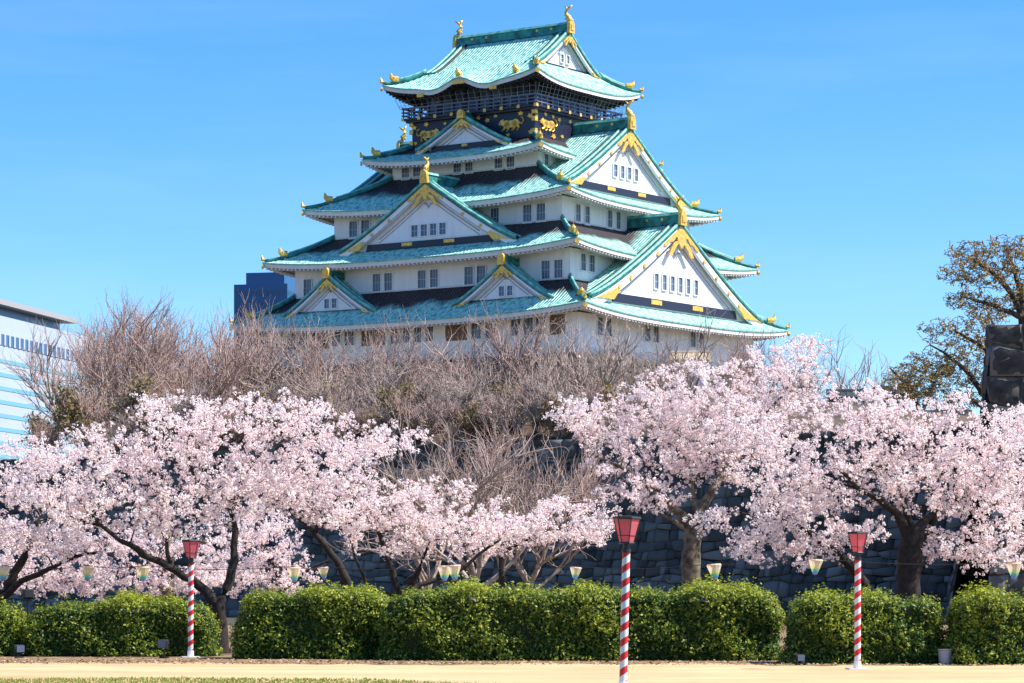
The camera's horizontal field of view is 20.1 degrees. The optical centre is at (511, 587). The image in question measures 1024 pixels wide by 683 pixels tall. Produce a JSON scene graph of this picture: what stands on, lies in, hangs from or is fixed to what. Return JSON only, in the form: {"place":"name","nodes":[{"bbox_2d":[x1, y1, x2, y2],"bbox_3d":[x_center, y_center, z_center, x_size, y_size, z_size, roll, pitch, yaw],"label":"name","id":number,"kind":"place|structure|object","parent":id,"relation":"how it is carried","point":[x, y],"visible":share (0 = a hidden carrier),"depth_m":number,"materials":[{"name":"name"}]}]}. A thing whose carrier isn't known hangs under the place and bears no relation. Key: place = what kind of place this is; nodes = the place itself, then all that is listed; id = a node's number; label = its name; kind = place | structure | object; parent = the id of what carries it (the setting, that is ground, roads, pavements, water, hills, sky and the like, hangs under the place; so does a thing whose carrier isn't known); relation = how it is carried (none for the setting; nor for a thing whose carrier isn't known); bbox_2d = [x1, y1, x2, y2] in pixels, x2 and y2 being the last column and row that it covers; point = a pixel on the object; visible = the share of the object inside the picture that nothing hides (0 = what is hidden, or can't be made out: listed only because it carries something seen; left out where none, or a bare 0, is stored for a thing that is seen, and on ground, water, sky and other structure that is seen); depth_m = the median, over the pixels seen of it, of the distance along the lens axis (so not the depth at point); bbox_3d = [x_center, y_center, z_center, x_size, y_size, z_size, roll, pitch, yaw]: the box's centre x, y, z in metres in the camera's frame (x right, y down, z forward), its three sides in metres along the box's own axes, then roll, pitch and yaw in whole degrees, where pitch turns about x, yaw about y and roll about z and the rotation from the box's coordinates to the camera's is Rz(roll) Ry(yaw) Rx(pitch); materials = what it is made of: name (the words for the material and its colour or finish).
{"place":"outdoors","nodes":[
{"label":"outdoors","id":0,"kind":"place"},
{"bbox_2d":[0,299,90,459],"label":"office building","id":1,"kind":"structure","parent":0,"point":[15,331],"depth_m":893.58,"materials":[{"name":"white glass"}]},
{"bbox_2d":[0,676,495,682],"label":"grass","id":2,"kind":"structure","parent":0,"point":[165,680],"depth_m":50.84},
{"bbox_2d":[234,272,294,409],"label":"office tower","id":3,"kind":"structure","parent":0,"point":[278,287],"depth_m":1101.05,"materials":[{"name":"blue"}]},
{"bbox_2d":[0,617,1023,682],"bbox_3d":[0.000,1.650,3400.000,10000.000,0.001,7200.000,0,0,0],"label":"ground","id":4,"kind":"structure","parent":0,"point":[608,673],"depth_m":56.39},
{"bbox_2d":[0,425,989,618],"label":"moat wall","id":5,"kind":"structure","parent":4,"relation":"on","point":[659,542],"depth_m":149.90,"materials":[{"name":"stone"}]},
{"bbox_2d":[0,625,998,665],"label":"soil bed","id":6,"kind":"object","parent":4,"relation":"on","point":[226,657],"visible":0.16,"depth_m":65.57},
{"bbox_2d":[0,595,30,655],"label":"hedge","id":7,"kind":"object","parent":6,"relation":"on","point":[12,617],"visible":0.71,"depth_m":69.58,"materials":[{"name":"green plant"}]},
{"bbox_2d":[14,645,24,657],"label":"floodlight","id":8,"kind":"object","parent":6,"relation":"on","point":[19,649],"visible":0.99,"depth_m":67.95,"materials":[{"name":"black metal"}]},
{"bbox_2d":[21,589,34,655],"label":"floodlight","id":9,"kind":"object","parent":6,"relation":"on","point":[27,594],"visible":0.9,"depth_m":69.92,"materials":[{"name":"black metal"}]},
{"bbox_2d":[0,427,104,602],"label":"cherry tree","id":10,"kind":"object","parent":6,"relation":"on","point":[11,584],"visible":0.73,"depth_m":74.43,"materials":[{"name":"pink plant"}]},
{"bbox_2d":[18,586,223,656],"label":"hedge","id":11,"kind":"object","parent":6,"relation":"on","point":[75,629],"visible":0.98,"depth_m":69.29,"materials":[{"name":"green plant"}]},
{"bbox_2d":[0,479,256,609],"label":"cherry tree","id":12,"kind":"object","parent":6,"relation":"on","point":[166,580],"visible":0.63,"depth_m":93.62,"materials":[{"name":"pink plant"}]},
{"bbox_2d":[157,639,169,657],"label":"floodlight","id":13,"kind":"object","parent":6,"relation":"on","point":[162,643],"visible":1,"depth_m":67.53,"materials":[{"name":"black metal"}]},
{"bbox_2d":[181,539,200,657],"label":"lantern post","id":14,"kind":"object","parent":6,"relation":"on","point":[191,547],"visible":1,"depth_m":68.34,"materials":[{"name":"metal"}]},
{"bbox_2d":[18,387,433,653],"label":"cherry tree","id":15,"kind":"object","parent":6,"relation":"on","point":[212,599],"visible":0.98,"depth_m":72.50,"materials":[{"name":"pink plant"}]},
{"bbox_2d":[179,498,329,598],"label":"cherry tree","id":16,"kind":"object","parent":6,"relation":"on","point":[282,579],"visible":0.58,"depth_m":96.74,"materials":[{"name":"pink plant"}]},
{"bbox_2d":[194,428,388,602],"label":"cherry tree","id":17,"kind":"object","parent":6,"relation":"on","point":[335,559],"visible":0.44,"depth_m":76.93,"materials":[{"name":"pink plant"}]},
{"bbox_2d":[227,579,389,658],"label":"hedge","id":18,"kind":"object","parent":6,"relation":"on","point":[299,624],"visible":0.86,"depth_m":66.86,"materials":[{"name":"green plant"}]},
{"bbox_2d":[353,427,492,590],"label":"bare tree","id":19,"kind":"object","parent":6,"relation":"on","point":[423,576],"visible":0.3,"depth_m":124.45,"materials":[{"name":"brown plant"}]},
{"bbox_2d":[315,475,554,597],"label":"cherry tree","id":20,"kind":"object","parent":6,"relation":"on","point":[409,509],"visible":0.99,"depth_m":73.13,"materials":[{"name":"pink plant"}]},
{"bbox_2d":[324,387,602,600],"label":"bare tree","id":21,"kind":"object","parent":6,"relation":"on","point":[480,561],"visible":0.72,"depth_m":117.70,"materials":[{"name":"brown plant"}]},
{"bbox_2d":[1,656,1023,665],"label":"leaf litter","id":22,"kind":"object","parent":6,"relation":"on","point":[289,661],"visible":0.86,"depth_m":63.25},
{"bbox_2d":[441,409,628,590],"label":"bare tree","id":23,"kind":"object","parent":6,"relation":"on","point":[541,560],"visible":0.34,"depth_m":127.66,"materials":[{"name":"brown plant"}]},
{"bbox_2d":[448,492,622,588],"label":"cherry tree","id":24,"kind":"object","parent":6,"relation":"on","point":[502,551],"visible":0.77,"depth_m":75.81,"materials":[{"name":"pink plant"}]},
{"bbox_2d":[374,569,786,660],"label":"hedge","id":25,"kind":"object","parent":6,"relation":"on","point":[533,624],"visible":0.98,"depth_m":65.46,"materials":[{"name":"green plant"}]},
{"bbox_2d":[543,332,839,600],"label":"cherry tree","id":26,"kind":"object","parent":6,"relation":"on","point":[692,542],"visible":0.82,"depth_m":79.87,"materials":[{"name":"pink plant"}]},
{"bbox_2d":[682,474,891,594],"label":"cherry tree","id":27,"kind":"object","parent":6,"relation":"on","point":[824,544],"visible":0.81,"depth_m":71.93,"materials":[{"name":"pink plant"}]},
{"bbox_2d":[773,582,948,663],"bbox_3d":[7.665,0.788,63.431,3.851,1.842,2.545,0,0,0],"label":"hedge","id":28,"kind":"object","parent":6,"relation":"on","point":[820,627],"visible":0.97,"depth_m":62.70,"materials":[{"name":"green plant"}]},
{"bbox_2d":[700,377,1023,603],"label":"cherry tree","id":29,"kind":"object","parent":6,"relation":"on","point":[914,538],"visible":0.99,"depth_m":70.30,"materials":[{"name":"pink plant"}]},
{"bbox_2d":[937,649,952,664],"bbox_3d":[9.326,1.480,62.200,0.330,0.340,0.330,0,0,0],"label":"tub","id":30,"kind":"object","parent":6,"relation":"on","point":[944,656],"visible":0.92,"depth_m":62.08,"materials":[{"name":"grey plastic"}]},
{"bbox_2d":[935,580,1023,664],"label":"hedge","id":31,"kind":"object","parent":6,"relation":"on","point":[992,633],"visible":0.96,"depth_m":62.07,"materials":[{"name":"green plant"}]},
{"bbox_2d":[987,404,1023,561],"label":"cherry tree","id":32,"kind":"object","parent":6,"relation":"on","point":[1019,532],"visible":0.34,"depth_m":74.83,"materials":[{"name":"pink plant"}]},
{"bbox_2d":[613,515,641,682],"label":"lantern post","id":33,"kind":"object","parent":4,"relation":"on","point":[626,527],"visible":1,"depth_m":45.96,"materials":[{"name":"metal"}]},
{"bbox_2d":[845,531,869,669],"bbox_3d":[7.015,0.246,58.600,0.458,2.808,0.458,0,0,-6],"label":"lantern post","id":34,"kind":"object","parent":4,"relation":"on","point":[857,539],"visible":1,"depth_m":58.54,"materials":[{"name":"metal"}]},
{"bbox_2d":[944,324,1023,622],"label":"stone bastion","id":35,"kind":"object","parent":4,"relation":"on","point":[1002,381],"visible":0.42,"depth_m":130.57,"materials":[{"name":"black"}]},
{"bbox_2d":[0,0,1023,441],"label":"sky","id":36,"kind":"structure","parent":0,"point":[147,146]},
{"bbox_2d":[1,558,1023,569],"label":"lantern wire","id":37,"kind":"object","parent":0,"point":[522,569],"visible":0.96,"depth_m":69.48,"materials":[{"name":"black metal"}]},
{"bbox_2d":[0,566,10,580],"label":"string lantern","id":38,"kind":"object","parent":37,"relation":"hanging from","point":[4,571],"visible":1,"depth_m":72.57,"materials":[{"name":"paper"}]},
{"bbox_2d":[81,566,94,580],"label":"string lantern","id":39,"kind":"object","parent":37,"relation":"hanging from","point":[87,571],"visible":1,"depth_m":72.06,"materials":[{"name":"paper"}]},
{"bbox_2d":[136,565,149,580],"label":"string lantern","id":40,"kind":"object","parent":37,"relation":"hanging from","point":[142,571],"visible":1,"depth_m":71.73,"materials":[{"name":"paint"}]},
{"bbox_2d":[287,567,300,581],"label":"string lantern","id":41,"kind":"object","parent":37,"relation":"hanging from","point":[293,572],"visible":1,"depth_m":70.78,"materials":[{"name":"paper"}]},
{"bbox_2d":[438,565,449,580],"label":"string lantern","id":42,"kind":"object","parent":37,"relation":"hanging from","point":[444,572],"visible":0.83,"depth_m":71.03,"materials":[{"name":"paper"}]},
{"bbox_2d":[447,565,460,579],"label":"string lantern","id":43,"kind":"object","parent":37,"relation":"hanging from","point":[454,570],"visible":0.96,"depth_m":69.78,"materials":[{"name":"paper"}]},
{"bbox_2d":[570,567,581,578],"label":"string lantern","id":44,"kind":"object","parent":37,"relation":"hanging from","point":[575,571],"visible":1,"depth_m":69.05,"materials":[{"name":"paper"}]},
{"bbox_2d":[707,563,721,579],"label":"string lantern","id":45,"kind":"object","parent":37,"relation":"hanging from","point":[714,569],"visible":0.96,"depth_m":68.17,"materials":[{"name":"paint"}]},
{"bbox_2d":[809,558,822,574],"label":"string lantern","id":46,"kind":"object","parent":37,"relation":"hanging from","point":[815,565],"visible":1,"depth_m":67.54,"materials":[{"name":"paint"}]},
{"bbox_2d":[1006,563,1021,578],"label":"string lantern","id":47,"kind":"object","parent":37,"relation":"hanging from","point":[1014,569],"visible":1,"depth_m":66.30,"materials":[{"name":"paper"}]},
{"bbox_2d":[70,393,980,456],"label":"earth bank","id":48,"kind":"structure","parent":0,"point":[527,428],"depth_m":156.91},
{"bbox_2d":[18,409,79,453],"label":"bare bush","id":49,"kind":"object","parent":48,"relation":"on","point":[42,426],"visible":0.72,"depth_m":184.90,"materials":[{"name":"brown plant"}]},
{"bbox_2d":[44,379,122,447],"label":"bare bush","id":50,"kind":"object","parent":48,"relation":"on","point":[76,409],"visible":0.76,"depth_m":181.05,"materials":[{"name":"brown plant"}]},
{"bbox_2d":[0,310,182,448],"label":"bare tree","id":51,"kind":"object","parent":48,"relation":"on","point":[85,368],"visible":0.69,"depth_m":214.07,"materials":[{"name":"brown plant"}]},
{"bbox_2d":[73,417,120,453],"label":"bare bush","id":52,"kind":"object","parent":48,"relation":"on","point":[86,424],"visible":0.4,"depth_m":173.12,"materials":[{"name":"brown plant"}]},
{"bbox_2d":[41,306,202,415],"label":"bare tree","id":53,"kind":"object","parent":48,"relation":"on","point":[67,328],"visible":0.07,"depth_m":236.03,"materials":[{"name":"brown plant"}]},
{"bbox_2d":[105,411,146,454],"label":"bare bush","id":54,"kind":"object","parent":48,"relation":"on","point":[123,420],"visible":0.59,"depth_m":172.34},
{"bbox_2d":[75,287,197,421],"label":"bare tree","id":55,"kind":"object","parent":48,"relation":"on","point":[123,343],"visible":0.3,"depth_m":221.13,"materials":[{"name":"brown plant"}]},
{"bbox_2d":[123,395,183,449],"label":"bare bush","id":56,"kind":"object","parent":48,"relation":"on","point":[144,422],"visible":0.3,"depth_m":171.12,"materials":[{"name":"plant"}]},
{"bbox_2d":[99,372,210,431],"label":"bare bush","id":57,"kind":"object","parent":48,"relation":"on","point":[127,400],"visible":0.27,"depth_m":178.18,"materials":[{"name":"brown plant"}]},
{"bbox_2d":[77,286,268,415],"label":"bare tree","id":58,"kind":"object","parent":48,"relation":"on","point":[190,373],"visible":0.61,"depth_m":221.40,"materials":[{"name":"brown plant"}]},
{"bbox_2d":[156,386,228,447],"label":"bare bush","id":59,"kind":"object","parent":48,"relation":"on","point":[187,405],"visible":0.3,"depth_m":168.10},
{"bbox_2d":[121,292,280,408],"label":"bare tree","id":60,"kind":"object","parent":48,"relation":"on","point":[191,326],"visible":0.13,"depth_m":239.17,"materials":[{"name":"brown plant"}]},
{"bbox_2d":[171,377,238,428],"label":"bare bush","id":61,"kind":"object","parent":48,"relation":"on","point":[201,392],"visible":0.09,"depth_m":177.32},
{"bbox_2d":[192,413,243,449],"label":"bare bush","id":62,"kind":"object","parent":48,"relation":"on","point":[226,417],"visible":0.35,"depth_m":168.13,"materials":[{"name":"plant"}]},
{"bbox_2d":[145,287,298,417],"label":"bare tree","id":63,"kind":"object","parent":48,"relation":"on","point":[261,357],"visible":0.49,"depth_m":232.93,"materials":[{"name":"brown plant"}]},
{"bbox_2d":[222,408,263,444],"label":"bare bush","id":64,"kind":"object","parent":48,"relation":"on","point":[236,434],"visible":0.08,"depth_m":168.04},
{"bbox_2d":[229,378,290,420],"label":"bare bush","id":65,"kind":"object","parent":48,"relation":"on","point":[272,392],"visible":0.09,"depth_m":175.17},
{"bbox_2d":[234,388,321,449],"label":"bare bush","id":66,"kind":"object","parent":48,"relation":"on","point":[262,394],"visible":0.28,"depth_m":164.29,"materials":[{"name":"brown plant"}]},
{"bbox_2d":[180,295,400,417],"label":"bare tree","id":67,"kind":"object","parent":48,"relation":"on","point":[272,377],"visible":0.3,"depth_m":233.13,"materials":[{"name":"brown plant"}]},
{"bbox_2d":[248,386,340,445],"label":"bare bush","id":68,"kind":"object","parent":48,"relation":"on","point":[306,396],"visible":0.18,"depth_m":163.92,"materials":[{"name":"plant"}]},
{"bbox_2d":[275,377,362,414],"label":"bare bush","id":69,"kind":"object","parent":48,"relation":"on","point":[333,389],"visible":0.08,"depth_m":173.42,"materials":[{"name":"brown plant"}]},
{"bbox_2d":[296,379,365,444],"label":"bare bush","id":70,"kind":"object","parent":48,"relation":"on","point":[318,394],"visible":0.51,"depth_m":163.12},
{"bbox_2d":[253,311,413,409],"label":"bare tree","id":71,"kind":"object","parent":48,"relation":"on","point":[313,353],"visible":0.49,"depth_m":209.43,"materials":[{"name":"brown plant"}]},
{"bbox_2d":[264,315,442,412],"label":"bare tree","id":72,"kind":"object","parent":48,"relation":"on","point":[384,380],"visible":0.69,"depth_m":189.88,"materials":[{"name":"brown plant"}]},
{"bbox_2d":[327,404,380,438],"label":"bare bush","id":73,"kind":"object","parent":48,"relation":"on","point":[364,419],"visible":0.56,"depth_m":162.78,"materials":[{"name":"brown plant"}]},
{"bbox_2d":[340,380,385,412],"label":"bare bush","id":74,"kind":"object","parent":48,"relation":"on","point":[370,401],"visible":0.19,"depth_m":170.37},
{"bbox_2d":[373,384,449,442],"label":"bare bush","id":75,"kind":"object","parent":48,"relation":"on","point":[385,399],"visible":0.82,"depth_m":159.79,"materials":[{"name":"brown plant"}]},
{"bbox_2d":[387,377,457,406],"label":"bare bush","id":76,"kind":"object","parent":48,"relation":"on","point":[404,390],"visible":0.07,"depth_m":166.50,"materials":[{"name":"brown plant"}]},
{"bbox_2d":[409,375,464,440],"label":"bare bush","id":77,"kind":"object","parent":48,"relation":"on","point":[423,398],"visible":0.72,"depth_m":160.16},
{"bbox_2d":[434,398,486,442],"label":"bare bush","id":78,"kind":"object","parent":48,"relation":"on","point":[466,426],"visible":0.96,"depth_m":157.10,"materials":[{"name":"brown plant"}]},
{"bbox_2d":[411,341,516,404],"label":"bare tree","id":79,"kind":"object","parent":48,"relation":"on","point":[446,387],"visible":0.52,"depth_m":177.75,"materials":[{"name":"brown plant"}]},
{"bbox_2d":[452,377,492,411],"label":"bare bush","id":80,"kind":"object","parent":48,"relation":"on","point":[470,396],"visible":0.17,"depth_m":165.54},
{"bbox_2d":[462,390,508,440],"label":"bare bush","id":81,"kind":"object","parent":48,"relation":"on","point":[478,428],"visible":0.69,"depth_m":156.98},
{"bbox_2d":[471,379,542,436],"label":"bare bush","id":82,"kind":"object","parent":48,"relation":"on","point":[494,408],"visible":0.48,"depth_m":156.98,"materials":[{"name":"brown plant"}]},
{"bbox_2d":[532,395,584,439],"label":"bare bush","id":83,"kind":"object","parent":48,"relation":"on","point":[548,423],"visible":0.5,"depth_m":154.10,"materials":[{"name":"brown plant"}]},
{"bbox_2d":[498,309,653,413],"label":"bare tree","id":84,"kind":"object","parent":48,"relation":"on","point":[546,374],"visible":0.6,"depth_m":224.86,"materials":[{"name":"brown plant"}]},
{"bbox_2d":[546,372,629,414],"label":"bare bush","id":85,"kind":"object","parent":48,"relation":"on","point":[603,390],"visible":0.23,"depth_m":160.65,"materials":[{"name":"brown plant"}]},
{"bbox_2d":[569,387,620,431],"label":"bare bush","id":86,"kind":"object","parent":48,"relation":"on","point":[590,397],"visible":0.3,"depth_m":154.07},
{"bbox_2d":[877,357,957,409],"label":"budding tree","id":87,"kind":"object","parent":48,"relation":"on","point":[896,376],"visible":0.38,"depth_m":195.88,"materials":[{"name":"brown plant"}]},
{"bbox_2d":[921,410,972,414],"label":"earth wall","id":88,"kind":"structure","parent":48,"relation":"on","point":[966,412],"depth_m":191.85,"materials":[{"name":"beige paint"}]},
{"bbox_2d":[889,306,1010,411],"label":"budding tree","id":89,"kind":"object","parent":48,"relation":"on","point":[971,376],"visible":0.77,"depth_m":181.54,"materials":[{"name":"brown plant"}]},
{"bbox_2d":[936,233,1023,323],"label":"budding tree","id":90,"kind":"object","parent":48,"relation":"on","point":[1017,300],"visible":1,"depth_m":171.46,"materials":[{"name":"brown plant"}]},
{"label":"terrace","id":91,"kind":"structure","parent":0,"visible":0},
{"bbox_2d":[370,396,407,443],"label":"bare bush","id":92,"kind":"object","parent":91,"relation":"on","point":[396,432],"visible":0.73,"depth_m":160.06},
{"bbox_2d":[359,304,479,399],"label":"bare tree","id":93,"kind":"object","parent":91,"relation":"on","point":[417,373],"visible":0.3,"depth_m":241.98,"materials":[{"name":"brown plant"}]},
{"bbox_2d":[392,298,588,402],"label":"bare tree","id":94,"kind":"object","parent":91,"relation":"on","point":[500,351],"visible":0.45,"depth_m":237.78,"materials":[{"name":"brown plant"}]},
{"bbox_2d":[229,5,789,413],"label":"castle","id":95,"kind":"structure","parent":91,"relation":"on","point":[532,203],"depth_m":338.14,"materials":[{"name":"white paint"}]},
{"bbox_2d":[490,369,573,440],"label":"bare bush","id":96,"kind":"object","parent":91,"relation":"on","point":[539,400],"visible":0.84,"depth_m":154.71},
{"bbox_2d":[523,303,680,414],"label":"bare tree","id":97,"kind":"object","parent":91,"relation":"on","point":[573,341],"visible":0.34,"depth_m":235.81,"materials":[{"name":"brown plant"}]},
{"bbox_2d":[541,294,756,412],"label":"bare tree","id":98,"kind":"object","parent":91,"relation":"on","point":[685,372],"visible":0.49,"depth_m":228.89,"materials":[{"name":"brown plant"}]},
{"bbox_2d":[669,351,710,397],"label":"storehouse","id":99,"kind":"structure","parent":91,"relation":"on","point":[688,353],"depth_m":289.05,"materials":[{"name":"white paint"}]},
{"bbox_2d":[636,324,774,398],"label":"bare tree","id":100,"kind":"object","parent":91,"relation":"on","point":[741,364],"visible":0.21,"depth_m":238.24,"materials":[{"name":"brown plant"}]},
{"bbox_2d":[725,315,867,404],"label":"bare tree","id":101,"kind":"object","parent":91,"relation":"on","point":[796,377],"visible":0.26,"depth_m":243.03,"materials":[{"name":"brown plant"}]},
{"bbox_2d":[826,389,864,404],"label":"gatehouse","id":102,"kind":"object","parent":91,"relation":"on","point":[842,393],"visible":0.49,"depth_m":204.35,"materials":[{"name":"beige paint"}]},
{"bbox_2d":[786,327,929,408],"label":"bare tree","id":103,"kind":"object","parent":91,"relation":"on","point":[858,383],"visible":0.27,"depth_m":247.80,"materials":[{"name":"brown plant"}]},
{"bbox_2d":[874,386,912,407],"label":"turret","id":104,"kind":"object","parent":91,"relation":"on","point":[893,390],"visible":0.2,"depth_m":214.18,"materials":[{"name":"beige paint"}]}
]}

